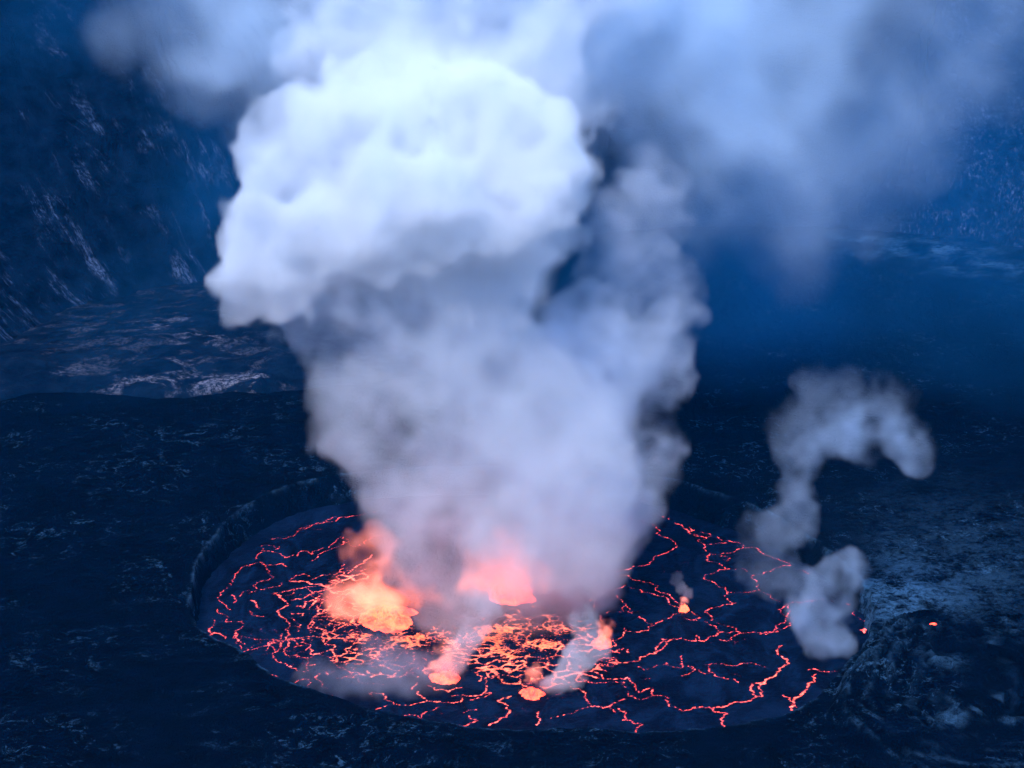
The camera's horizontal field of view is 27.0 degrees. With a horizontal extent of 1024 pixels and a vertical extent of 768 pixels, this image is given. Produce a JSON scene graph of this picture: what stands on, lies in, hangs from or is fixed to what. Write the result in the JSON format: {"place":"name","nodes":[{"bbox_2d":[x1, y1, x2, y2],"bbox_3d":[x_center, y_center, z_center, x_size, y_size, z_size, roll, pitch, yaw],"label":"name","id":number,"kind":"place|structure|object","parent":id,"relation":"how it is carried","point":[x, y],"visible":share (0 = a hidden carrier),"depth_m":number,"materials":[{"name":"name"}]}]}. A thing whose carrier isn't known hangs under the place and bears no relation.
{"place":"outdoors","nodes":[
{"label":"outdoors","id":0,"kind":"place"},
{"bbox_2d":[0,258,454,401],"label":"rock terrace","id":1,"kind":"object","parent":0,"point":[317,329],"visible":0.98,"depth_m":1094.97,"materials":[{"name":"grey stone"}]},
{"bbox_2d":[0,226,1023,767],"bbox_3d":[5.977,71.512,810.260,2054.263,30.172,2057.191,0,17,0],"label":"crater floor","id":2,"kind":"structure","parent":0,"point":[842,410],"depth_m":926.80,"materials":[{"name":"black stone"}]},
{"bbox_2d":[0,0,1023,342],"bbox_3d":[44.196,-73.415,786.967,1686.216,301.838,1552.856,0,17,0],"label":"crater cliff","id":3,"kind":"structure","parent":0,"point":[146,144],"depth_m":1344.78,"materials":[{"name":"grey stone"}]},
{"bbox_2d":[197,494,867,732],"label":"lava lake","id":4,"kind":"structure","parent":0,"point":[759,630],"depth_m":803.01,"materials":[{"name":"black stone"}]},
{"bbox_2d":[358,603,417,632],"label":"lava fountain","id":5,"kind":"object","parent":4,"relation":"on","point":[374,617],"visible":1,"depth_m":795.79,"materials":[{"name":"orange liquid"}]},
{"bbox_2d":[429,670,460,684],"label":"lava fountain","id":6,"kind":"object","parent":4,"relation":"on","point":[445,677],"visible":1,"depth_m":747.13,"materials":[{"name":"orange"}]},
{"bbox_2d":[488,580,536,605],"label":"lava fountain","id":7,"kind":"object","parent":4,"relation":"on","point":[514,592],"visible":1,"depth_m":817.07,"materials":[{"name":"pink"}]},
{"bbox_2d":[519,687,545,700],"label":"lava fountain","id":8,"kind":"object","parent":4,"relation":"on","point":[531,693],"visible":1,"depth_m":734.77,"materials":[{"name":"orange liquid"}]},
{"bbox_2d":[591,635,610,648],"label":"lava fountain","id":9,"kind":"object","parent":4,"relation":"on","point":[602,642],"visible":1,"depth_m":775.25,"materials":[{"name":"orange"}]},
{"bbox_2d":[679,604,689,612],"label":"lava fountain","id":10,"kind":"object","parent":4,"relation":"on","point":[684,608],"visible":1,"depth_m":805.11,"materials":[{"name":"orange liquid"}]}
]}

